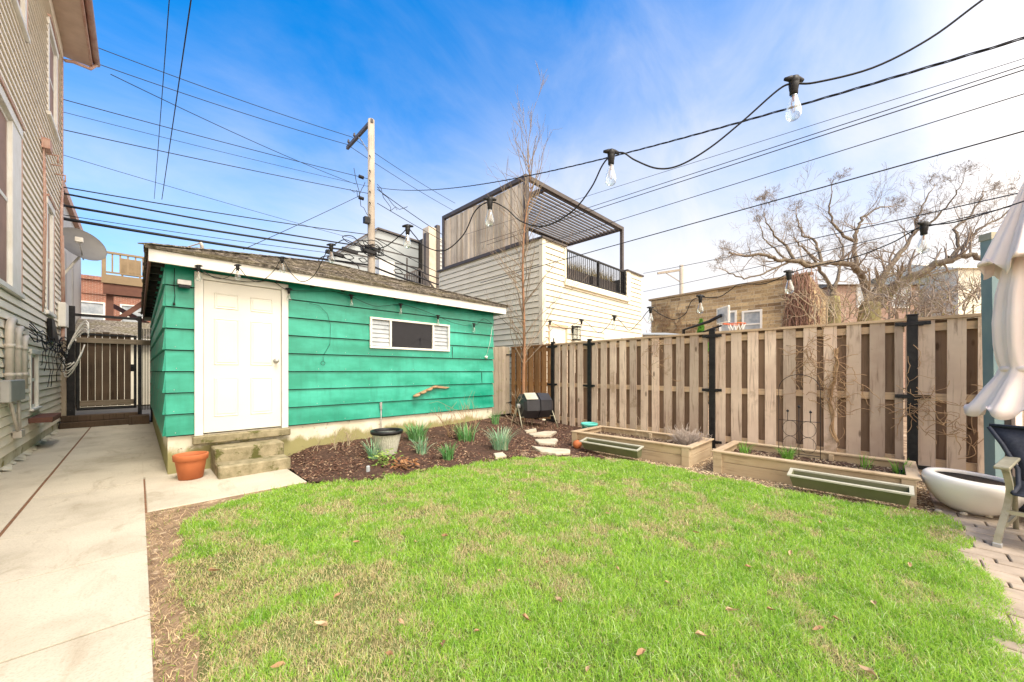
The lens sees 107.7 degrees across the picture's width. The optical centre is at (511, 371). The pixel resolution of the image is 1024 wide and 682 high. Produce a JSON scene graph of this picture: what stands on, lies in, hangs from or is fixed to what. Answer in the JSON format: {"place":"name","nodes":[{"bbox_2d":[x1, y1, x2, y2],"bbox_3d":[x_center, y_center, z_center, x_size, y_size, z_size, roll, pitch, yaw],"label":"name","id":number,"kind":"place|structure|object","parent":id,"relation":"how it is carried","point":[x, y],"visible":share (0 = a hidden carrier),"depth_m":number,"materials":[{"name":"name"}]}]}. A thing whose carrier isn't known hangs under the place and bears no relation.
{"place":"outdoors","nodes":[
{"label":"outdoors","id":0,"kind":"place"},
{"bbox_2d":[0,0,99,470],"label":"clapboard house","id":1,"kind":"structure","parent":0,"point":[40,40],"depth_m":6.14,"materials":[{"name":"beige"}]},
{"bbox_2d":[0,75,24,298],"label":"window","id":2,"kind":"structure","parent":1,"relation":"in","point":[13,286],"depth_m":5.07,"materials":[{"name":"white paint"}]},
{"bbox_2d":[0,317,30,438],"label":"electric service","id":3,"kind":"object","parent":1,"relation":"attached to","point":[13,384],"visible":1,"depth_m":4.89,"materials":[{"name":"grey metal"}]},
{"bbox_2d":[11,0,30,43],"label":"window","id":4,"kind":"structure","parent":1,"relation":"in","point":[21,11],"depth_m":5.54,"materials":[{"name":"white paint"}]},
{"bbox_2d":[27,349,42,410],"bbox_3d":[-7.859,0.140,6.141,0.110,0.980,0.760,0,0,-45],"label":"window","id":5,"kind":"structure","parent":1,"relation":"in","point":[35,354],"depth_m":6.29,"materials":[{"name":"white paint"}]},
{"bbox_2d":[28,413,60,423],"bbox_3d":[-7.746,0.770,6.219,0.240,0.080,0.950,0,0,-45],"label":"window well ledge","id":6,"kind":"object","parent":1,"relation":"attached to","point":[44,417],"depth_m":5.95,"materials":[{"name":"red wood"}]},
{"bbox_2d":[29,321,69,386],"bbox_3d":[-8.451,-0.234,6.888,0.121,1.045,3.497,0,0,-45],"label":"cable tangle","id":7,"kind":"object","parent":1,"relation":"attached to","point":[59,350],"visible":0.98,"depth_m":7.05,"materials":[{"name":"rubber"}]},
{"bbox_2d":[62,320,89,376],"bbox_3d":[-9.385,-0.505,8.056,0.384,1.260,0.674,0,0,-45],"label":"cable loop","id":8,"kind":"object","parent":7,"relation":"hanging from","point":[74,366],"visible":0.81,"depth_m":8.06,"materials":[{"name":"white paint"}]},
{"bbox_2d":[45,194,56,317],"bbox_3d":[-8.935,-2.180,7.216,0.110,2.220,0.901,0,0,-45],"label":"window","id":9,"kind":"structure","parent":1,"relation":"in","point":[51,207],"depth_m":7.42,"materials":[{"name":"white paint"}]},
{"bbox_2d":[47,318,58,341],"bbox_3d":[-8.917,-0.780,7.276,0.060,0.420,0.900,0,0,-45],"label":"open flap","id":10,"kind":"object","parent":1,"relation":"attached to","point":[52,329],"visible":0.86,"depth_m":7.02,"materials":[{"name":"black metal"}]},
{"bbox_2d":[46,13,59,141],"bbox_3d":[-9.175,-5.795,7.457,0.110,1.890,1.201,0,0,-45],"label":"window","id":11,"kind":"structure","parent":1,"relation":"in","point":[52,40],"depth_m":7.55,"materials":[{"name":"white paint"}]},
{"bbox_2d":[41,137,65,311],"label":"wall insulators","id":12,"kind":"object","parent":1,"relation":"attached to","point":[46,144],"depth_m":6.66,"materials":[{"name":"plastic"}]},
{"bbox_2d":[57,188,68,340],"bbox_3d":[-9.741,-2.353,8.127,0.122,3.416,0.569,0,0,-45],"label":"junction box","id":13,"kind":"object","parent":1,"relation":"attached to","point":[63,315],"visible":0.98,"depth_m":8.02,"materials":[{"name":"white paint"}]},
{"bbox_2d":[59,227,106,279],"bbox_3d":[-9.814,-2.640,8.534,0.525,1.280,0.779,0,0,-13],"label":"satellite dish","id":14,"kind":"object","parent":1,"relation":"attached to","point":[82,244],"visible":0.88,"depth_m":8.57,"materials":[{"name":"grey metal"}]},
{"bbox_2d":[75,406,150,421],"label":"alley pavement","id":15,"kind":"structure","parent":0,"point":[146,411],"depth_m":11.93,"materials":[{"name":"concrete"}]},
{"bbox_2d":[64,182,82,404],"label":"grey rendered house","id":16,"kind":"structure","parent":15,"relation":"on","point":[73,286],"depth_m":12.93,"materials":[{"name":"paint"}]},
{"bbox_2d":[346,118,374,272],"bbox_3d":[-6.673,-4.620,16.156,0.511,11.940,2.716,0,0,-45],"label":"utility pole","id":17,"kind":"object","parent":15,"relation":"on","point":[369,219],"visible":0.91,"depth_m":15.30,"materials":[{"name":"brown wood"}]},
{"bbox_2d":[64,129,367,193],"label":"power line","id":18,"kind":"object","parent":17,"relation":"attached to","point":[201,159],"visible":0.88,"depth_m":11.49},
{"bbox_2d":[64,99,367,178],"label":"power line","id":19,"kind":"object","parent":17,"relation":"attached to","point":[201,136],"visible":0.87,"depth_m":11.52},
{"bbox_2d":[64,215,367,257],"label":"power line","id":20,"kind":"object","parent":17,"relation":"attached to","point":[193,234],"visible":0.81,"depth_m":11.34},
{"bbox_2d":[64,217,426,285],"bbox_3d":[-6.460,-4.127,14.846,0.235,0.550,24.296,0,0,44],"label":"power line","id":21,"kind":"object","parent":17,"relation":"attached to","point":[160,234],"visible":0.72,"depth_m":11.78,"materials":[{"name":"rubber"}]},
{"bbox_2d":[64,187,436,271],"bbox_3d":[-6.462,-5.032,14.847,0.188,1.183,24.296,0,0,44],"label":"power line","id":22,"kind":"object","parent":17,"relation":"attached to","point":[234,215],"visible":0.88,"depth_m":12.03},
{"bbox_2d":[154,0,169,198],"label":"power line","id":23,"kind":"object","parent":22,"relation":"attached to","point":[162,86],"visible":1,"depth_m":6.19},
{"bbox_2d":[161,0,191,199],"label":"power line","id":24,"kind":"object","parent":22,"relation":"attached to","point":[178,87],"visible":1,"depth_m":6.35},
{"bbox_2d":[64,204,438,284],"bbox_3d":[-6.461,-4.503,14.846,0.221,0.769,24.296,0,0,44],"label":"power line","id":25,"kind":"object","parent":17,"relation":"attached to","point":[122,215],"visible":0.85,"depth_m":11.77,"materials":[{"name":"rubber"}]},
{"bbox_2d":[64,193,438,278],"bbox_3d":[-6.461,-4.779,14.847,0.206,0.670,24.296,0,0,44],"label":"power line","id":26,"kind":"object","parent":17,"relation":"attached to","point":[226,224],"visible":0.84,"depth_m":11.82,"materials":[{"name":"rubber"}]},
{"bbox_2d":[100,64,451,209],"bbox_3d":[-7.916,-9.731,16.809,1.061,0.798,15.658,0,0,38],"label":"power line","id":27,"kind":"object","parent":17,"relation":"attached to","point":[259,118],"visible":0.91,"depth_m":14.17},
{"bbox_2d":[99,48,453,202],"bbox_3d":[-7.906,-10.193,16.802,1.086,0.724,15.658,0,0,38],"label":"power line","id":28,"kind":"object","parent":17,"relation":"attached to","point":[255,105],"visible":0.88,"depth_m":13.99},
{"bbox_2d":[318,170,407,273],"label":"cable splices","id":29,"kind":"object","parent":17,"relation":"attached to","point":[352,251],"visible":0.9,"depth_m":14.98,"materials":[{"name":"rubber"}]},
{"bbox_2d":[378,36,1023,190],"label":"service drop","id":30,"kind":"object","parent":29,"relation":"attached to","point":[923,68],"visible":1,"depth_m":3.85,"materials":[{"name":"rubber"}]},
{"bbox_2d":[376,259,394,277],"bbox_3d":[-6.015,-1.978,17.744,0.765,6.457,0.400,0,0,-45],"label":"rooftop cabinet","id":31,"kind":"object","parent":15,"relation":"on","point":[383,265],"visible":0.23,"depth_m":17.55,"materials":[{"name":"metal"}]},
{"bbox_2d":[0,422,306,681],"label":"concrete walk","id":32,"kind":"structure","parent":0,"point":[74,587],"depth_m":2.66,"materials":[{"name":"concrete"}]},
{"bbox_2d":[0,429,58,473],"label":"cement fillet","id":33,"kind":"object","parent":32,"relation":"on","point":[9,467],"visible":0.9,"depth_m":5.63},
{"bbox_2d":[0,427,146,536],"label":"walk expansion joint","id":34,"kind":"object","parent":32,"relation":"in","point":[22,508],"visible":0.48,"depth_m":3.79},
{"bbox_2d":[59,412,149,428],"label":"timber steps","id":35,"kind":"structure","parent":32,"relation":"on","point":[98,420],"depth_m":8.58,"materials":[{"name":"brown wood"}]},
{"bbox_2d":[59,306,152,421],"bbox_3d":[-9.466,-0.110,8.805,1.535,2.720,0.120,0,0,-45],"label":"gate surround","id":36,"kind":"object","parent":35,"relation":"on","point":[67,398],"visible":0.69,"depth_m":8.41,"materials":[{"name":"black metal"}]},
{"bbox_2d":[76,332,149,410],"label":"side gate","id":37,"kind":"structure","parent":36,"relation":"attached to","point":[96,340],"depth_m":8.77,"materials":[{"name":"brown wood"}]},
{"bbox_2d":[172,451,208,480],"bbox_3d":[-3.757,1.106,4.379,0.328,0.284,0.328,0,0,-45],"label":"terracotta pot","id":38,"kind":"object","parent":32,"relation":"on","point":[190,465],"visible":1,"depth_m":4.29,"materials":[{"name":"ceramic"}]},
{"bbox_2d":[211,438,290,479],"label":"concrete steps","id":39,"kind":"structure","parent":32,"relation":"on","point":[232,460],"depth_m":4.68,"materials":[{"name":"concrete"}]},
{"bbox_2d":[288,414,605,482],"bbox_3d":[-0.665,1.145,6.689,5.920,0.254,5.000,0,0,-45],"label":"mulch bed","id":40,"kind":"object","parent":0,"point":[476,449],"visible":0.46,"depth_m":5.57,"materials":[{"name":"brown wood"}]},
{"bbox_2d":[370,428,402,455],"bbox_3d":[-1.808,1.015,5.405,0.456,0.344,0.456,0,0,-45],"label":"plant pot","id":41,"kind":"object","parent":40,"relation":"on","point":[389,438],"visible":0.84,"depth_m":5.27,"materials":[{"name":"white"}]},
{"bbox_2d":[400,419,434,441],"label":"daffodil clump","id":42,"kind":"object","parent":40,"relation":"on","point":[418,434],"visible":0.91,"depth_m":6.11,"materials":[{"name":"green plant"}]},
{"bbox_2d":[450,421,480,441],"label":"daffodil clump","id":43,"kind":"object","parent":40,"relation":"on","point":[464,436],"visible":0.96,"depth_m":6.34,"materials":[{"name":"green plant"}]},
{"bbox_2d":[484,427,515,449],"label":"daffodil clump","id":44,"kind":"object","parent":40,"relation":"on","point":[499,442],"visible":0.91,"depth_m":5.88,"materials":[{"name":"green plant"}]},
{"bbox_2d":[492,346,510,414],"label":"garden gate","id":45,"kind":"structure","parent":40,"relation":"on","point":[501,371],"depth_m":9.74,"materials":[{"name":"brown wood"}]},
{"bbox_2d":[478,61,579,420],"bbox_3d":[0.394,-3.057,8.920,2.120,8.514,2.457,0,0,-45],"label":"sapling","id":46,"kind":"object","parent":40,"relation":"on","point":[523,308],"visible":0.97,"depth_m":8.74,"materials":[{"name":"brown plant"}]},
{"bbox_2d":[511,344,550,418],"bbox_3d":[0.494,0.258,9.425,0.130,1.815,1.482,0,0,-41],"label":"brown fence","id":47,"kind":"object","parent":40,"relation":"on","point":[542,366],"visible":0.67,"depth_m":9.34,"materials":[{"name":"brown wood"}]},
{"bbox_2d":[512,393,558,428],"bbox_3d":[0.474,0.815,7.898,0.846,0.744,0.582,0,0,-24],"label":"compost tumbler","id":48,"kind":"object","parent":40,"relation":"on","point":[535,405],"visible":0.94,"depth_m":7.69,"materials":[{"name":"plastic"}]},
{"bbox_2d":[532,446,569,454],"bbox_3d":[0.570,1.242,5.802,0.702,0.056,0.378,0,0,24],"label":"stepping stone","id":49,"kind":"object","parent":40,"relation":"on","point":[551,451],"visible":0.88,"depth_m":5.74,"materials":[{"name":"stone"}]},
{"bbox_2d":[75,388,920,481],"bbox_3d":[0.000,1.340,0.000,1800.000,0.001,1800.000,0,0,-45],"label":"ground","id":50,"kind":"structure","parent":0,"point":[904,436],"depth_m":9.09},
{"bbox_2d":[75,318,150,406],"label":"alley garage","id":51,"kind":"structure","parent":50,"relation":"on","point":[117,327],"depth_m":13.93,"materials":[{"name":"beige"}]},
{"bbox_2d":[81,274,150,322],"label":"red brick house","id":52,"kind":"structure","parent":50,"relation":"on","point":[93,299],"depth_m":20.10,"materials":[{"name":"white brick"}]},
{"bbox_2d":[81,301,104,319],"bbox_3d":[-22.437,-3.050,19.962,1.000,1.350,0.080,0,0,-45],"label":"window","id":53,"kind":"structure","parent":52,"relation":"in","point":[87,307],"depth_m":20.00,"materials":[{"name":"glass"}]},
{"bbox_2d":[101,251,148,322],"bbox_3d":[-15.726,-1.825,17.480,4.520,6.150,3.040,0,0,-45],"label":"wooden porch","id":54,"kind":"object","parent":52,"relation":"attached to","point":[121,286],"visible":0.24,"depth_m":15.25,"materials":[{"name":"red wood"}]},
{"bbox_2d":[121,258,140,277],"bbox_3d":[-16.073,-4.250,15.790,0.600,1.000,0.460,0,0,-45],"label":"porch chair","id":55,"kind":"object","parent":54,"relation":"on","point":[131,266],"visible":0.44,"depth_m":15.90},
{"bbox_2d":[138,243,507,473],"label":"shed","id":56,"kind":"structure","parent":50,"relation":"on","point":[234,361],"depth_m":5.60,"materials":[{"name":"green paint"}]},
{"bbox_2d":[203,280,280,432],"bbox_3d":[-3.598,-0.188,5.041,0.860,1.945,0.113,0,0,-45],"label":"door","id":57,"kind":"structure","parent":56,"relation":"in","point":[242,323],"depth_m":5.02,"materials":[{"name":"white paint"}]},
{"bbox_2d":[196,269,491,326],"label":"string lights","id":58,"kind":"object","parent":56,"relation":"hanging from","point":[350,295],"visible":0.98,"depth_m":5.98,"materials":[{"name":"black rubber"}]},
{"bbox_2d":[369,317,449,351],"bbox_3d":[-1.819,-0.652,6.843,1.615,0.525,0.070,0,0,-45],"label":"window","id":59,"kind":"structure","parent":56,"relation":"in","point":[385,333],"depth_m":6.77,"materials":[{"name":"white paint"}]},
{"bbox_2d":[190,0,983,281],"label":"string lights","id":60,"kind":"object","parent":56,"relation":"hanging from","point":[795,81],"visible":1,"depth_m":2.04,"materials":[{"name":"black rubber"}]},
{"bbox_2d":[496,201,1023,332],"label":"string lights","id":61,"kind":"object","parent":56,"relation":"hanging from","point":[923,227],"visible":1,"depth_m":3.06,"materials":[{"name":"black rubber"}]},
{"bbox_2d":[325,227,418,281],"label":"grey metal house","id":62,"kind":"structure","parent":50,"relation":"on","point":[385,236],"depth_m":23.53,"materials":[{"name":"metal"}]},
{"bbox_2d":[418,225,441,287],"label":"striped clapboard house","id":63,"kind":"structure","parent":50,"relation":"on","point":[430,258],"depth_m":23.31,"materials":[{"name":"grey"}]},
{"bbox_2d":[657,265,683,293],"bbox_3d":[11.002,-3.064,26.000,1.821,8.628,0.280,0,0,0],"label":"utility pole","id":64,"kind":"object","parent":50,"relation":"on","point":[680,270],"visible":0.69,"depth_m":25.95,"materials":[{"name":"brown wood"}]},
{"bbox_2d":[682,305,745,333],"bbox_3d":[6.186,-0.264,11.478,0.735,3.229,1.817,0,0,-21],"label":"basketball hoop","id":65,"kind":"object","parent":50,"relation":"on","point":[722,317],"visible":0.68,"depth_m":10.96,"materials":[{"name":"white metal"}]},
{"bbox_2d":[648,272,827,401],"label":"tan brick garage","id":66,"kind":"structure","parent":50,"relation":"on","point":[756,306],"depth_m":14.64,"materials":[{"name":"brown brick"}]},
{"bbox_2d":[644,300,698,333],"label":"dried vine","id":67,"kind":"object","parent":66,"relation":"attached to","point":[664,319],"visible":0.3,"depth_m":16.49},
{"bbox_2d":[719,310,736,333],"bbox_3d":[8.523,-1.874,14.769,0.080,1.000,0.620,0,0,-45],"label":"basketball backboard","id":68,"kind":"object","parent":66,"relation":"in","point":[733,314],"depth_m":14.69,"materials":[{"name":"white paint"}]},
{"bbox_2d":[742,309,761,328],"bbox_3d":[9.101,-1.793,14.191,0.080,1.050,0.660,0,0,-45],"label":"window","id":69,"kind":"structure","parent":66,"relation":"in","point":[752,318],"depth_m":14.19,"materials":[{"name":"glass"}]},
{"bbox_2d":[782,265,823,326],"bbox_3d":[10.020,-1.642,12.991,0.685,4.018,1.276,0,0,-45],"label":"dried vine","id":70,"kind":"object","parent":66,"relation":"hanging from","point":[799,321],"visible":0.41,"depth_m":12.96,"materials":[{"name":"plant"}]},
{"bbox_2d":[547,313,1023,473],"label":"board fence","id":71,"kind":"object","parent":50,"relation":"on","point":[750,370],"visible":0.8,"depth_m":5.40,"materials":[{"name":"brown wood"}]},
{"bbox_2d":[779,316,866,407],"bbox_3d":[4.198,-0.135,5.105,0.931,1.250,0.106,0,0,42],"label":"climbing vine","id":72,"kind":"object","parent":71,"relation":"attached to","point":[808,358],"visible":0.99,"depth_m":5.13,"materials":[{"name":"plant"}]},
{"bbox_2d":[828,348,838,442],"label":"vine stem","id":73,"kind":"object","parent":71,"relation":"attached to","point":[831,426],"visible":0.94,"depth_m":5.03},
{"bbox_2d":[806,364,879,449],"bbox_3d":[4.360,0.480,4.961,0.134,1.177,0.739,0,0,-45],"label":"climbing vine","id":74,"kind":"object","parent":71,"relation":"attached to","point":[840,396],"visible":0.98,"depth_m":4.97,"materials":[{"name":"plant"}]},
{"bbox_2d":[878,345,961,443],"bbox_3d":[4.833,0.262,4.477,0.093,1.167,0.704,0,0,-45],"label":"climbing vine","id":75,"kind":"object","parent":71,"relation":"attached to","point":[909,408],"visible":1,"depth_m":4.47,"materials":[{"name":"plant"}]},
{"bbox_2d":[911,384,983,458],"bbox_3d":[5.077,0.551,4.222,0.129,0.893,0.794,0,0,-45],"label":"climbing vine","id":76,"kind":"object","parent":71,"relation":"attached to","point":[952,426],"visible":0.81,"depth_m":4.25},
{"bbox_2d":[706,202,871,323],"bbox_3d":[13.663,-3.481,18.130,10.997,9.662,3.617,0,0,-22],"label":"bare tree","id":77,"kind":"object","parent":50,"relation":"on","point":[823,274],"visible":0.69,"depth_m":18.50,"materials":[{"name":"brown plant"}]},
{"bbox_2d":[771,265,897,326],"bbox_3d":[11.011,-1.098,12.562,3.973,4.901,3.015,0,0,-36],"label":"bare shrub","id":78,"kind":"object","parent":50,"relation":"on","point":[834,313],"visible":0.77,"depth_m":12.49,"materials":[{"name":"plant"}]},
{"bbox_2d":[711,144,1023,321],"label":"bare tree","id":79,"kind":"object","parent":50,"relation":"on","point":[857,268],"visible":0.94,"depth_m":14.56,"materials":[{"name":"brown plant"}]},
{"bbox_2d":[819,284,926,387],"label":"brown brick house","id":80,"kind":"structure","parent":50,"relation":"on","point":[841,289],"depth_m":28.00,"materials":[{"name":"brick"}]},
{"bbox_2d":[845,247,980,416],"bbox_3d":[12.588,-1.109,11.258,5.815,4.921,3.173,0,0,-14],"label":"bare shrub","id":81,"kind":"object","parent":50,"relation":"on","point":[924,304],"visible":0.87,"depth_m":10.83,"materials":[{"name":"plant"}]},
{"bbox_2d":[863,260,980,317],"bbox_3d":[15.103,-1.503,14.073,4.836,5.711,3.354,0,0,-13],"label":"bare shrub","id":82,"kind":"object","parent":50,"relation":"on","point":[927,279],"visible":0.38,"depth_m":13.78,"materials":[{"name":"brown plant"}]},
{"bbox_2d":[885,264,980,319],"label":"white gabled house","id":83,"kind":"structure","parent":50,"relation":"on","point":[967,273],"depth_m":27.23,"materials":[{"name":"beige"}]},
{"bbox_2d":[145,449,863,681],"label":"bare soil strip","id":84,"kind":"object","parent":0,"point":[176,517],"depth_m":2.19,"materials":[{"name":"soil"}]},
{"bbox_2d":[437,235,643,420],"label":"roof deck garage","id":85,"kind":"structure","parent":0,"point":[597,306],"depth_m":10.56,"materials":[{"name":"beige"}]},
{"bbox_2d":[442,174,623,269],"bbox_3d":[0.859,-3.770,13.241,5.280,3.040,3.910,0,0,-45],"label":"deck pergola","id":86,"kind":"object","parent":85,"relation":"on","point":[455,223],"visible":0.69,"depth_m":11.77,"materials":[{"name":"brown metal"}]},
{"bbox_2d":[550,326,565,343],"bbox_3d":[1.213,-0.010,9.931,0.680,2.320,0.050,0,0,-45],"label":"door","id":87,"kind":"structure","parent":85,"relation":"in","point":[560,336],"depth_m":9.93,"materials":[{"name":"white paint"}]},
{"bbox_2d":[568,259,590,282],"bbox_3d":[1.792,-2.822,11.093,1.796,1.144,0.764,0,0,-45],"label":"deck planter","id":88,"kind":"object","parent":85,"relation":"on","point":[577,274],"visible":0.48,"depth_m":11.13,"materials":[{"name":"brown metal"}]},
{"bbox_2d":[64,0,1023,332],"label":"sky","id":89,"kind":"structure","parent":0,"point":[438,80],"materials":[{"name":"blue"}]},
{"bbox_2d":[161,454,1023,681],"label":"lawn grass","id":90,"kind":"structure","parent":0,"point":[863,568],"depth_m":2.25,"materials":[{"name":"plant"}]},
{"bbox_2d":[143,503,286,681],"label":"straw thatch","id":91,"kind":"object","parent":90,"relation":"on","point":[170,639],"visible":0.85,"depth_m":1.87,"materials":[{"name":"brown plant"}]},
{"bbox_2d":[465,58,1023,234],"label":"power line","id":92,"kind":"object","parent":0,"point":[791,131],"visible":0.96,"depth_m":5.51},
{"bbox_2d":[466,93,1023,267],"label":"power line","id":93,"kind":"object","parent":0,"point":[790,166],"visible":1,"depth_m":5.52,"materials":[{"name":"metal"}]},
{"bbox_2d":[480,130,1023,282],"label":"power line","id":94,"kind":"object","parent":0,"point":[794,195],"visible":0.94,"depth_m":5.50,"materials":[{"name":"rubber"}]},
{"bbox_2d":[481,65,1023,242],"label":"power line","id":95,"kind":"object","parent":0,"point":[796,139],"visible":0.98,"depth_m":5.48,"materials":[{"name":"metal"}]},
{"bbox_2d":[487,69,1023,244],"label":"power line","id":96,"kind":"object","parent":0,"point":[801,142],"visible":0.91,"depth_m":5.44,"materials":[{"name":"rubber"}]},
{"bbox_2d":[595,448,934,512],"bbox_3d":[2.595,1.264,5.501,2.050,0.001,4.790,0,0,-45],"label":"gravel bed","id":97,"kind":"object","parent":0,"point":[813,490],"visible":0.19,"depth_m":4.14,"materials":[{"name":"gravel"}]},
{"bbox_2d":[579,437,643,458],"bbox_3d":[1.450,1.131,5.539,0.187,0.169,0.976,0,0,-43],"label":"window box","id":98,"kind":"object","parent":97,"relation":"on","point":[617,448],"visible":1,"depth_m":5.49,"materials":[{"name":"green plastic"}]},
{"bbox_2d":[571,425,713,466],"bbox_3d":[1.987,1.133,5.897,0.920,0.275,1.930,0,0,-45],"label":"raised bed","id":99,"kind":"object","parent":97,"relation":"on","point":[659,448],"visible":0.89,"depth_m":5.40,"materials":[{"name":"brown wood"}]},
{"bbox_2d":[664,424,711,444],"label":"dried lavender","id":100,"kind":"object","parent":99,"relation":"on","point":[682,438],"visible":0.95,"depth_m":5.50,"materials":[{"name":"plant"}]},
{"bbox_2d":[711,440,920,506],"bbox_3d":[3.486,1.133,4.426,0.980,0.275,1.790,0,0,-45],"label":"raised bed","id":101,"kind":"object","parent":97,"relation":"on","point":[761,461],"visible":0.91,"depth_m":4.35,"materials":[{"name":"brown wood"}]},
{"bbox_2d":[778,374,820,459],"bbox_3d":[3.640,0.574,4.747,0.036,1.072,0.430,0,0,-45],"label":"wire trellis","id":102,"kind":"object","parent":101,"relation":"on","point":[798,406],"visible":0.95,"depth_m":4.73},
{"bbox_2d":[787,468,914,505],"bbox_3d":[3.282,1.131,3.678,0.197,0.169,0.918,0,0,-45],"label":"window box","id":103,"kind":"object","parent":97,"relation":"on","point":[893,493],"visible":1,"depth_m":3.63,"materials":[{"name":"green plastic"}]},
{"bbox_2d":[644,206,1010,291],"bbox_3d":[10.080,-4.318,14.800,0.022,2.030,20.567,0,0,-7],"label":"power line","id":104,"kind":"object","parent":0,"point":[841,247],"visible":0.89,"depth_m":11.59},
{"bbox_2d":[643,193,1017,273],"bbox_3d":[10.080,-4.953,14.800,0.025,3.211,20.568,0,0,-7],"label":"power line","id":105,"kind":"object","parent":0,"point":[869,226],"visible":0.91,"depth_m":10.62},
{"bbox_2d":[928,490,1023,681],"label":"patio pavers","id":106,"kind":"object","parent":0,"point":[1002,568],"visible":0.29,"depth_m":2.51,"materials":[{"name":"stone"}]},
{"bbox_2d":[921,467,1023,515],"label":"white bowl planter","id":107,"kind":"object","parent":106,"relation":"on","point":[975,493],"visible":0.81,"depth_m":3.24,"materials":[{"name":"ceramic"}]},
{"bbox_2d":[963,183,1023,511],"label":"closed umbrella","id":108,"kind":"object","parent":106,"relation":"on","point":[1000,395],"visible":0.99,"depth_m":3.34,"materials":[{"name":"fabric"}]},
{"bbox_2d":[978,232,1021,477],"bbox_3d":[5.052,-0.084,3.864,0.347,2.672,0.141,0,0,0],"label":"blue green post","id":109,"kind":"object","parent":106,"relation":"on","point":[994,453],"visible":0.29,"depth_m":3.86,"materials":[{"name":"paint"}]},
{"bbox_2d":[986,423,1023,547],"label":"patio chair","id":110,"kind":"object","parent":106,"relation":"on","point":[1009,439],"visible":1,"depth_m":2.85,"materials":[{"name":"wood"}]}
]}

